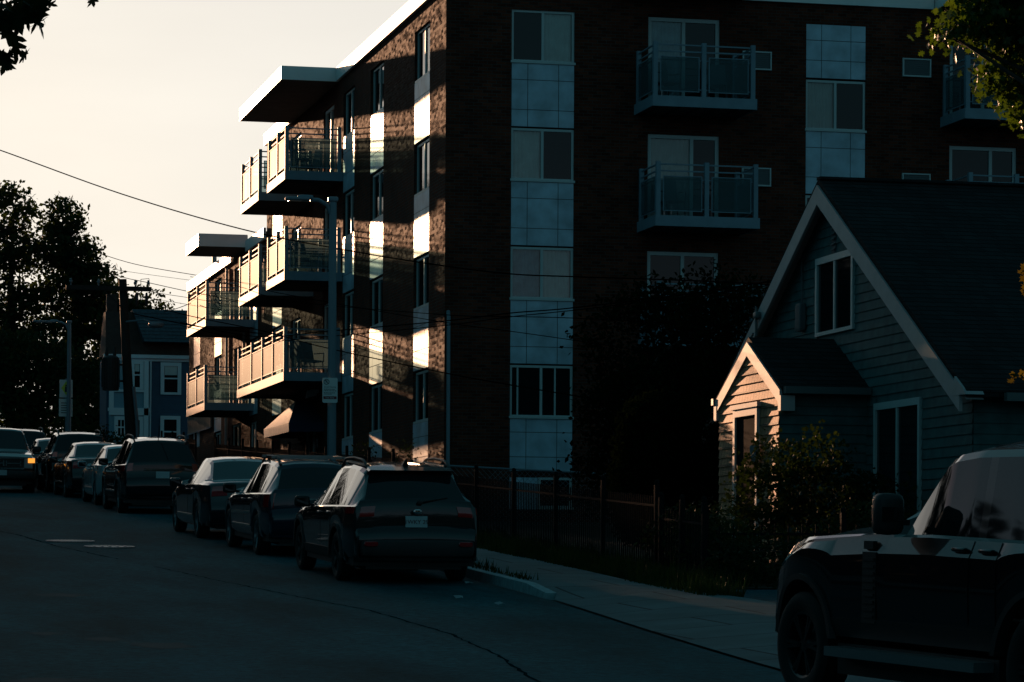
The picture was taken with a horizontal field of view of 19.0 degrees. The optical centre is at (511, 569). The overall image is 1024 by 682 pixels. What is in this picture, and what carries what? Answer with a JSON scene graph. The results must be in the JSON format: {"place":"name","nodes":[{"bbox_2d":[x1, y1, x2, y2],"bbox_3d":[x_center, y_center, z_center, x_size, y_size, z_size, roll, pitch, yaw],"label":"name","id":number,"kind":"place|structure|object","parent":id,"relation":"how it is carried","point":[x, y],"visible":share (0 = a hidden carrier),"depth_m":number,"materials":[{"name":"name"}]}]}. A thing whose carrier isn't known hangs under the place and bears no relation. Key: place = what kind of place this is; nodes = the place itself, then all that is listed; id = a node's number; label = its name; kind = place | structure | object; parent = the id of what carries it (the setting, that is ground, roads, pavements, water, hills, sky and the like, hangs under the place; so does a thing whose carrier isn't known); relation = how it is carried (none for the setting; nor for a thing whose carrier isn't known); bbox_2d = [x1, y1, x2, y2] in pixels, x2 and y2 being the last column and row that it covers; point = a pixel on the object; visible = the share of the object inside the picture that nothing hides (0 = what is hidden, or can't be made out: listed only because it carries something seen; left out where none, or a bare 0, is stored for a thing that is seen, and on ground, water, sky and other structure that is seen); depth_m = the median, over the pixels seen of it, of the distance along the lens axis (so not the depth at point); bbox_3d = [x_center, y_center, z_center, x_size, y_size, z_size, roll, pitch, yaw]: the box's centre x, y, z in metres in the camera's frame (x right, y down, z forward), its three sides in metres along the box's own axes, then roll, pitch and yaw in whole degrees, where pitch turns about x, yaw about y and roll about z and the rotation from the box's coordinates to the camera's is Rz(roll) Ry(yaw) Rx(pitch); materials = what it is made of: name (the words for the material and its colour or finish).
{"place":"outdoors","nodes":[
{"label":"outdoors","id":0,"kind":"place"},
{"bbox_2d":[0,0,98,75],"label":"oak tree","id":1,"kind":"object","parent":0,"point":[17,16],"visible":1,"depth_m":14.81,"materials":[{"name":"green plant"}]},
{"bbox_2d":[0,0,408,428],"label":"sky","id":2,"kind":"structure","parent":0,"point":[140,99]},
{"bbox_2d":[0,481,784,681],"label":"road","id":3,"kind":"structure","parent":0,"point":[235,632],"depth_m":33.45,"materials":[{"name":"grey asphalt"}]},
{"bbox_2d":[0,428,40,491],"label":"pickup truck","id":4,"kind":"object","parent":3,"relation":"on","point":[17,463],"visible":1,"depth_m":86.41,"materials":[{"name":"black paint"}]},
{"bbox_2d":[1,426,45,448],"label":"suv","id":5,"kind":"object","parent":3,"relation":"on","point":[31,435],"visible":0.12,"depth_m":98.66,"materials":[{"name":"black paint"}]},
{"bbox_2d":[29,438,50,480],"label":"sedan","id":6,"kind":"object","parent":3,"relation":"on","point":[42,443],"visible":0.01,"depth_m":93.70,"materials":[{"name":"grey paint"}]},
{"bbox_2d":[32,429,104,491],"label":"suv","id":7,"kind":"object","parent":3,"relation":"on","point":[59,444],"visible":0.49,"depth_m":87.54,"materials":[{"name":"black paint"}]},
{"bbox_2d":[46,539,94,542],"bbox_3d":[-7.799,-0.497,54.092,0.860,0.024,0.860,0,3,-13],"label":"manhole cover","id":8,"kind":"object","parent":3,"relation":"in","point":[71,541],"visible":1,"depth_m":53.88,"materials":[{"name":"metal"}]},
{"bbox_2d":[49,442,115,496],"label":"compact car","id":9,"kind":"object","parent":3,"relation":"on","point":[67,475],"visible":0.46,"depth_m":82.66,"materials":[{"name":"black paint"}]},
{"bbox_2d":[84,545,134,547],"bbox_3d":[-6.841,-0.384,52.057,0.860,0.028,0.860,0,3,-13],"label":"manhole cover","id":10,"kind":"object","parent":3,"relation":"in","point":[106,546],"visible":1,"depth_m":51.94,"materials":[{"name":"metal"}]},
{"bbox_2d":[78,445,161,505],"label":"hatchback","id":11,"kind":"object","parent":3,"relation":"on","point":[92,473],"visible":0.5,"depth_m":76.52,"materials":[{"name":"teal paint"}]},
{"bbox_2d":[98,425,199,512],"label":"suv","id":12,"kind":"object","parent":3,"relation":"on","point":[140,470],"visible":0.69,"depth_m":69.81,"materials":[{"name":"black paint"}]},
{"bbox_2d":[170,456,267,537],"bbox_3d":[-5.294,-1.398,58.258,2.270,1.505,5.108,0,3,-14],"label":"sedan","id":13,"kind":"object","parent":3,"relation":"on","point":[200,497],"visible":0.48,"depth_m":56.77,"materials":[{"name":"black paint"}]},
{"bbox_2d":[223,455,347,554],"bbox_3d":[-3.683,-1.122,51.749,2.210,1.636,5.040,0,3,-14],"label":"estate wagon","id":14,"kind":"object","parent":3,"relation":"on","point":[262,510],"visible":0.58,"depth_m":49.79,"materials":[{"name":"black paint"}]},
{"bbox_2d":[159,567,539,681],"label":"tar seam","id":15,"kind":"object","parent":3,"relation":"on","point":[507,661],"visible":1,"depth_m":31.50,"materials":[{"name":"black asphalt"}]},
{"bbox_2d":[293,456,476,580],"bbox_3d":[-1.881,-0.771,44.201,2.290,1.724,5.156,0,3,-14],"label":"crossover wagon","id":16,"kind":"object","parent":3,"relation":"on","point":[405,514],"visible":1,"depth_m":42.06,"materials":[{"name":"black paint"}]},
{"bbox_2d":[775,441,1023,681],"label":"off roader","id":17,"kind":"object","parent":3,"relation":"on","point":[932,590],"visible":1,"depth_m":21.67,"materials":[{"name":"black paint"}]},
{"bbox_2d":[883,538,975,624],"bbox_3d":[2.924,0.073,21.552,0.073,0.581,1.180,0,2,-22],"label":"door","id":18,"kind":"structure","parent":17,"relation":"in","point":[926,579],"depth_m":21.52,"materials":[{"name":"black paint"}]},
{"bbox_2d":[908,457,991,537],"bbox_3d":[3.081,-0.508,21.532,0.115,0.554,0.980,0,2,-22],"label":"side window","id":19,"kind":"structure","parent":17,"relation":"in","point":[955,507],"depth_m":21.41,"materials":[{"name":"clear glass"}]},
{"bbox_2d":[969,541,1002,626],"bbox_3d":[3.220,0.102,20.825,0.073,0.574,0.330,0,2,-22],"label":"door","id":20,"kind":"structure","parent":17,"relation":"in","point":[984,556],"depth_m":20.81,"materials":[{"name":"black paint"}]},
{"bbox_2d":[986,457,1023,540],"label":"side window","id":21,"kind":"structure","parent":17,"relation":"in","point":[1006,520],"depth_m":20.79,"materials":[{"name":"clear glass"}]},
{"bbox_2d":[479,521,780,670],"bbox_3d":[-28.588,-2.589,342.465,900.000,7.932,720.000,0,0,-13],"label":"ground","id":22,"kind":"structure","parent":0,"point":[716,651],"depth_m":36.22,"materials":[{"name":"grey concrete"}]},
{"bbox_2d":[0,179,51,376],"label":"broadleaf tree","id":23,"kind":"object","parent":22,"relation":"on","point":[16,303],"visible":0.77,"depth_m":179.08,"materials":[{"name":"green plant"}]},
{"bbox_2d":[0,319,100,435],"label":"hedge","id":24,"kind":"object","parent":22,"relation":"on","point":[21,407],"visible":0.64,"depth_m":162.19,"materials":[{"name":"green plant"}]},
{"bbox_2d":[41,415,124,444],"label":"leafy bush","id":25,"kind":"object","parent":22,"relation":"on","point":[83,428],"visible":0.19,"depth_m":124.17,"materials":[{"name":"green plant"}]},
{"bbox_2d":[19,194,156,414],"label":"broadleaf tree","id":26,"kind":"object","parent":22,"relation":"on","point":[81,310],"visible":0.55,"depth_m":178.70,"materials":[{"name":"green plant"}]},
{"bbox_2d":[95,279,182,341],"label":"broadleaf tree","id":27,"kind":"object","parent":22,"relation":"on","point":[160,304],"visible":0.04,"depth_m":183.68,"materials":[{"name":"green plant"}]},
{"bbox_2d":[99,294,188,444],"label":"blue house","id":28,"kind":"structure","parent":22,"relation":"on","point":[160,362],"depth_m":132.94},
{"bbox_2d":[114,416,124,437],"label":"window","id":29,"kind":"structure","parent":28,"relation":"in","point":[119,421],"depth_m":131.96,"materials":[{"name":"white"}]},
{"bbox_2d":[131,360,143,389],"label":"window","id":30,"kind":"structure","parent":28,"relation":"in","point":[137,365],"depth_m":132.13,"materials":[{"name":"white glass"}]},
{"bbox_2d":[160,416,179,437],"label":"window","id":31,"kind":"structure","parent":28,"relation":"in","point":[168,424],"depth_m":133.03,"materials":[{"name":"white"}]},
{"bbox_2d":[160,362,180,394],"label":"window","id":32,"kind":"structure","parent":28,"relation":"in","point":[170,372],"depth_m":133.03,"materials":[{"name":"white glass"}]},
{"bbox_2d":[186,228,266,465],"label":"apartment building","id":33,"kind":"structure","parent":22,"relation":"on","point":[212,381],"depth_m":102.12,"materials":[{"name":"red brick"}]},
{"bbox_2d":[187,417,211,435],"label":"awning","id":34,"kind":"object","parent":33,"relation":"attached to","point":[197,424],"visible":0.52,"depth_m":111.51,"materials":[{"name":"fabric"}]},
{"bbox_2d":[233,423,240,445],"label":"window","id":35,"kind":"structure","parent":33,"relation":"in","point":[236,428],"depth_m":102.72,"materials":[{"name":"grey glass"}]},
{"bbox_2d":[235,347,240,402],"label":"sliding door","id":36,"kind":"structure","parent":33,"relation":"in","point":[236,356],"depth_m":102.95,"materials":[{"name":"grey glass"}]},
{"bbox_2d":[236,267,240,318],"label":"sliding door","id":37,"kind":"structure","parent":33,"relation":"in","point":[238,309],"depth_m":102.90,"materials":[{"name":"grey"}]},
{"bbox_2d":[252,254,257,289],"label":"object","id":38,"kind":"structure","parent":33,"relation":"in","point":[255,271],"depth_m":99.01,"materials":[{"name":"white"}]},
{"bbox_2d":[439,566,556,599],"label":"kerb","id":39,"kind":"structure","parent":22,"relation":"on","point":[523,586],"depth_m":41.17,"materials":[{"name":"concrete"}]},
{"bbox_2d":[449,465,614,524],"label":"chain link fence","id":40,"kind":"object","parent":22,"relation":"on","point":[519,469],"visible":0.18,"depth_m":67.37,"materials":[{"name":"grey metal"}]},
{"bbox_2d":[477,522,781,596],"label":"verge","id":41,"kind":"structure","parent":22,"relation":"on","point":[763,586],"depth_m":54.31,"materials":[{"name":"green plant"}]},
{"bbox_2d":[161,431,196,461],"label":"iron fence","id":42,"kind":"object","parent":41,"relation":"on","point":[192,443],"visible":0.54,"depth_m":105.00,"materials":[{"name":"black metal"}]},
{"bbox_2d":[215,437,394,463],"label":"iron fence","id":43,"kind":"object","parent":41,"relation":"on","point":[228,450],"visible":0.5,"depth_m":88.42,"materials":[{"name":"black metal"}]},
{"bbox_2d":[410,459,659,566],"bbox_3d":[0.029,-1.015,52.685,0.080,2.350,18.080,0,0,-13],"label":"iron fence","id":44,"kind":"object","parent":41,"relation":"on","point":[600,532],"visible":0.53,"depth_m":49.17,"materials":[{"name":"black metal"}]},
{"bbox_2d":[658,492,707,576],"bbox_3d":[2.351,-0.395,42.394,0.080,1.396,2.380,0,0,-12],"label":"iron fence","id":45,"kind":"object","parent":41,"relation":"on","point":[702,523],"visible":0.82,"depth_m":42.36,"materials":[{"name":"black metal"}]},
{"bbox_2d":[237,0,1023,521],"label":"apartment building","id":46,"kind":"structure","parent":22,"relation":"on","point":[539,140],"depth_m":71.01,"materials":[{"name":"red brick"}]},
{"bbox_2d":[264,401,323,438],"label":"awning","id":47,"kind":"object","parent":46,"relation":"attached to","point":[293,419],"visible":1,"depth_m":86.29,"materials":[{"name":"fabric"}]},
{"bbox_2d":[293,318,299,371],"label":"sliding door","id":48,"kind":"structure","parent":46,"relation":"in","point":[296,323],"depth_m":90.65,"materials":[{"name":"grey glass"}]},
{"bbox_2d":[293,225,300,270],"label":"sliding door","id":49,"kind":"structure","parent":46,"relation":"in","point":[295,230],"depth_m":90.63,"materials":[{"name":"grey"}]},
{"bbox_2d":[289,141,312,170],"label":"balcony chair","id":50,"kind":"object","parent":46,"relation":"on","point":[294,157],"visible":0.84,"depth_m":83.30,"materials":[{"name":"grey metal"}]},
{"bbox_2d":[290,340,315,371],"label":"balcony chair","id":51,"kind":"object","parent":46,"relation":"on","point":[296,350],"visible":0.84,"depth_m":83.45,"materials":[{"name":"grey metal"}]},
{"bbox_2d":[298,148,322,170],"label":"balcony chair","id":52,"kind":"object","parent":46,"relation":"on","point":[316,160],"visible":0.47,"depth_m":84.89,"materials":[{"name":"grey metal"}]},
{"bbox_2d":[306,431,317,454],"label":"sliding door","id":53,"kind":"structure","parent":46,"relation":"in","point":[312,437],"depth_m":87.78,"materials":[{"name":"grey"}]},
{"bbox_2d":[324,304,327,371],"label":"sliding door","id":54,"kind":"structure","parent":46,"relation":"in","point":[326,307],"depth_m":85.56,"materials":[{"name":"grey glass"}]},
{"bbox_2d":[325,208,328,271],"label":"sliding door","id":55,"kind":"structure","parent":46,"relation":"in","point":[326,212],"depth_m":85.56,"materials":[{"name":"grey"}]},
{"bbox_2d":[325,105,333,171],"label":"sliding door","id":56,"kind":"structure","parent":46,"relation":"in","point":[329,146],"depth_m":85.20,"materials":[{"name":"grey"}]},
{"bbox_2d":[342,393,352,440],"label":"window","id":57,"kind":"structure","parent":46,"relation":"in","point":[348,415],"depth_m":82.10,"materials":[{"name":"grey glass"}]},
{"bbox_2d":[343,189,353,239],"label":"window","id":58,"kind":"structure","parent":46,"relation":"in","point":[349,224],"depth_m":82.02,"materials":[{"name":"grey"}]},
{"bbox_2d":[343,291,353,339],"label":"window","id":59,"kind":"structure","parent":46,"relation":"in","point":[349,298],"depth_m":82.04,"materials":[{"name":"grey"}]},
{"bbox_2d":[344,87,354,138],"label":"window","id":60,"kind":"structure","parent":46,"relation":"in","point":[350,96],"depth_m":82.06,"materials":[{"name":"grey"}]},
{"bbox_2d":[369,384,381,433],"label":"window","id":61,"kind":"structure","parent":46,"relation":"in","point":[376,390],"depth_m":78.03,"materials":[{"name":"grey glass"}]},
{"bbox_2d":[370,170,382,223],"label":"window","id":62,"kind":"structure","parent":46,"relation":"in","point":[377,178],"depth_m":78.03,"materials":[{"name":"grey"}]},
{"bbox_2d":[370,277,382,328],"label":"window","id":63,"kind":"structure","parent":46,"relation":"in","point":[377,285],"depth_m":78.09,"materials":[{"name":"grey glass"}]},
{"bbox_2d":[371,62,383,117],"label":"window","id":64,"kind":"structure","parent":46,"relation":"in","point":[378,76],"depth_m":78.10,"materials":[{"name":"grey"}]},
{"bbox_2d":[138,303,621,403],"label":"power line","id":65,"kind":"object","parent":46,"relation":"attached to","point":[389,361],"visible":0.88,"depth_m":70.89,"materials":[{"name":"black metal"}]},
{"bbox_2d":[0,150,768,284],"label":"power line","id":66,"kind":"object","parent":46,"relation":"attached to","point":[386,256],"visible":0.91,"depth_m":63.89,"materials":[{"name":"black metal"}]},
{"bbox_2d":[413,370,427,423],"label":"window","id":67,"kind":"structure","parent":46,"relation":"in","point":[421,377],"depth_m":72.42,"materials":[{"name":"grey"}]},
{"bbox_2d":[414,139,428,196],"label":"window","id":68,"kind":"structure","parent":46,"relation":"in","point":[422,149],"depth_m":72.43,"materials":[{"name":"grey"}]},
{"bbox_2d":[414,254,428,310],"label":"window","id":69,"kind":"structure","parent":46,"relation":"in","point":[422,271],"depth_m":72.47,"materials":[{"name":"grey glass"}]},
{"bbox_2d":[415,23,429,83],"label":"window","id":70,"kind":"structure","parent":46,"relation":"in","point":[423,35],"depth_m":72.40,"materials":[{"name":"grey"}]},
{"bbox_2d":[190,276,675,323],"bbox_3d":[-4.488,-6.947,77.079,2.382,4.203,37.415,0,0,-21],"label":"power line","id":71,"kind":"object","parent":46,"relation":"attached to","point":[450,315],"visible":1,"depth_m":64.83,"materials":[{"name":"black metal"}]},
{"bbox_2d":[245,286,654,352],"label":"power line","id":72,"kind":"object","parent":46,"relation":"attached to","point":[474,326],"visible":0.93,"depth_m":65.86,"materials":[{"name":"black metal"}]},
{"bbox_2d":[509,365,573,418],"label":"window","id":73,"kind":"structure","parent":46,"relation":"in","point":[525,403],"depth_m":70.07,"materials":[{"name":"grey glass"}]},
{"bbox_2d":[510,246,573,300],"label":"window","id":74,"kind":"structure","parent":46,"relation":"in","point":[525,260],"depth_m":70.12,"materials":[{"name":"grey glass"}]},
{"bbox_2d":[510,128,574,182],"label":"window","id":75,"kind":"structure","parent":46,"relation":"in","point":[543,155],"depth_m":70.10,"materials":[{"name":"grey"}]},
{"bbox_2d":[511,9,575,64],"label":"window","id":76,"kind":"structure","parent":46,"relation":"in","point":[538,37],"depth_m":70.07,"materials":[{"name":"grey"}]},
{"bbox_2d":[538,477,571,509],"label":"window","id":77,"kind":"structure","parent":46,"relation":"in","point":[562,481],"depth_m":70.14,"materials":[{"name":"grey glass"}]},
{"bbox_2d":[651,62,680,95],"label":"balcony chair","id":78,"kind":"object","parent":46,"relation":"on","point":[664,80],"visible":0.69,"depth_m":70.20,"materials":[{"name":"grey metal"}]},
{"bbox_2d":[647,251,717,334],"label":"sliding door","id":79,"kind":"structure","parent":46,"relation":"in","point":[664,264],"depth_m":70.83,"materials":[{"name":"grey glass"}]},
{"bbox_2d":[647,134,718,217],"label":"sliding door","id":80,"kind":"structure","parent":46,"relation":"in","point":[701,150],"depth_m":70.93,"materials":[{"name":"grey"}]},
{"bbox_2d":[648,17,718,97],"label":"sliding door","id":81,"kind":"structure","parent":46,"relation":"in","point":[681,30],"depth_m":70.89,"materials":[{"name":"grey"}]},
{"bbox_2d":[805,80,866,132],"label":"window","id":82,"kind":"structure","parent":46,"relation":"in","point":[848,96],"depth_m":71.71,"materials":[{"name":"grey"}]},
{"bbox_2d":[950,43,1000,112],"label":"sliding door","id":83,"kind":"structure","parent":46,"relation":"in","point":[956,85],"depth_m":72.42,"materials":[{"name":"grey"}]},
{"bbox_2d":[949,146,1015,181],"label":"sliding door","id":84,"kind":"structure","parent":46,"relation":"in","point":[963,160],"depth_m":72.54,"materials":[{"name":"grey"}]},
{"bbox_2d":[552,258,771,516],"bbox_3d":[4.004,-3.481,62.918,6.201,5.842,4.819,0,0,-13],"label":"broadleaf tree","id":85,"kind":"object","parent":22,"relation":"on","point":[701,372],"visible":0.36,"depth_m":62.23,"materials":[{"name":"green plant"}]},
{"bbox_2d":[632,496,773,575],"bbox_3d":[2.673,-0.384,43.427,1.607,1.279,3.918,0,0,-13],"label":"leafy bush","id":86,"kind":"object","parent":22,"relation":"on","point":[713,546],"visible":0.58,"depth_m":42.49,"materials":[{"name":"green plant"}]},
{"bbox_2d":[694,532,805,589],"bbox_3d":[4.248,0.016,41.516,3.717,1.048,1.814,0,0,-13],"label":"leafy bush","id":87,"kind":"object","parent":22,"relation":"on","point":[737,554],"visible":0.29,"depth_m":41.07,"materials":[{"name":"green plant"}]},
{"bbox_2d":[707,507,870,576],"bbox_3d":[4.597,-0.291,42.559,4.199,1.154,0.080,0,0,-19],"label":"iron fence","id":88,"kind":"object","parent":22,"relation":"on","point":[843,519],"visible":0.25,"depth_m":42.22,"materials":[{"name":"black metal"}]},
{"bbox_2d":[717,419,917,565],"bbox_3d":[4.611,-1.077,46.541,3.301,2.417,1.979,0,0,-13],"label":"leafy bush","id":89,"kind":"object","parent":22,"relation":"on","point":[784,477],"visible":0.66,"depth_m":46.33,"materials":[{"name":"green plant"}]},
{"bbox_2d":[776,481,922,549],"bbox_3d":[5.392,-0.396,44.621,3.308,1.774,2.139,0,0,-13],"label":"leafy bush","id":90,"kind":"object","parent":22,"relation":"on","point":[860,518],"visible":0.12,"depth_m":44.58,"materials":[{"name":"green plant"}]},
{"bbox_2d":[701,176,1023,564],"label":"shingled house","id":91,"kind":"structure","parent":22,"relation":"on","point":[885,333],"depth_m":49.07,"materials":[{"name":"paint"}]},
{"bbox_2d":[180,285,768,341],"bbox_3d":[-2.897,-6.071,71.433,0.929,2.123,39.577,0,0,-22],"label":"power line","id":92,"kind":"object","parent":91,"relation":"attached to","point":[502,317],"visible":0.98,"depth_m":62.62,"materials":[{"name":"black metal"}]},
{"bbox_2d":[180,280,770,336],"bbox_3d":[-2.897,-6.151,71.433,0.934,2.161,39.578,0,0,-22],"label":"power line","id":93,"kind":"object","parent":91,"relation":"attached to","point":[502,313],"visible":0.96,"depth_m":62.40,"materials":[{"name":"black metal"}]},
{"bbox_2d":[730,401,761,558],"bbox_3d":[3.849,-1.201,50.536,0.087,3.054,1.466,0,0,-13],"label":"door","id":94,"kind":"structure","parent":91,"relation":"in","point":[746,420],"depth_m":50.64,"materials":[{"name":"white"}]},
{"bbox_2d":[815,249,855,336],"bbox_3d":[5.363,-4.568,50.755,0.087,1.313,1.883,0,0,-13],"label":"window","id":95,"kind":"structure","parent":91,"relation":"in","point":[834,273],"depth_m":50.72,"materials":[{"name":"grey glass"}]},
{"bbox_2d":[873,397,922,518],"bbox_3d":[6.029,-1.658,47.835,0.087,1.955,2.056,0,0,-13],"label":"window","id":96,"kind":"structure","parent":91,"relation":"in","point":[897,424],"depth_m":47.71,"materials":[{"name":"grey"}]},
{"bbox_2d":[907,0,1023,382],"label":"maple tree","id":97,"kind":"object","parent":22,"relation":"on","point":[996,27],"visible":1,"depth_m":37.65,"materials":[{"name":"green plant"}]},
{"bbox_2d":[469,547,900,681],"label":"pavement","id":98,"kind":"structure","parent":0,"point":[742,627],"depth_m":35.62,"materials":[{"name":"grey concrete"}]},
{"bbox_2d":[32,319,71,430],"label":"street lamp","id":99,"kind":"object","parent":98,"relation":"on","point":[68,414],"visible":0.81,"depth_m":112.47,"materials":[{"name":"grey metal"}]},
{"bbox_2d":[59,378,72,430],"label":"sign post","id":100,"kind":"object","parent":98,"relation":"on","point":[63,402],"visible":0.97,"depth_m":112.75,"materials":[{"name":"grey metal"}]},
{"bbox_2d":[66,278,163,438],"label":"utility pole","id":101,"kind":"object","parent":98,"relation":"on","point":[110,372],"visible":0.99,"depth_m":94.62,"materials":[{"name":"brown wood"}]},
{"bbox_2d":[285,195,337,460],"bbox_3d":[-3.897,-4.065,59.980,1.140,6.510,0.380,0,0,-13],"label":"street lamp","id":102,"kind":"object","parent":98,"relation":"on","point":[331,206],"visible":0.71,"depth_m":60.00,"materials":[{"name":"grey metal"}]},
{"bbox_2d":[322,378,337,402],"bbox_3d":[-3.560,-3.499,59.931,0.300,0.490,0.009,0,0,-13],"label":"parking sign","id":103,"kind":"object","parent":102,"relation":"attached to","point":[329,390],"visible":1,"depth_m":59.93,"materials":[{"name":"white metal"}]},
{"bbox_2d":[472,558,537,579],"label":"kerb weeds","id":104,"kind":"object","parent":98,"relation":"on","point":[494,570],"visible":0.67,"depth_m":43.07,"materials":[{"name":"green plant"}]},
{"bbox_2d":[732,589,776,601],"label":"driveway","id":105,"kind":"structure","parent":0,"point":[768,595],"depth_m":39.42,"materials":[{"name":"concrete"}]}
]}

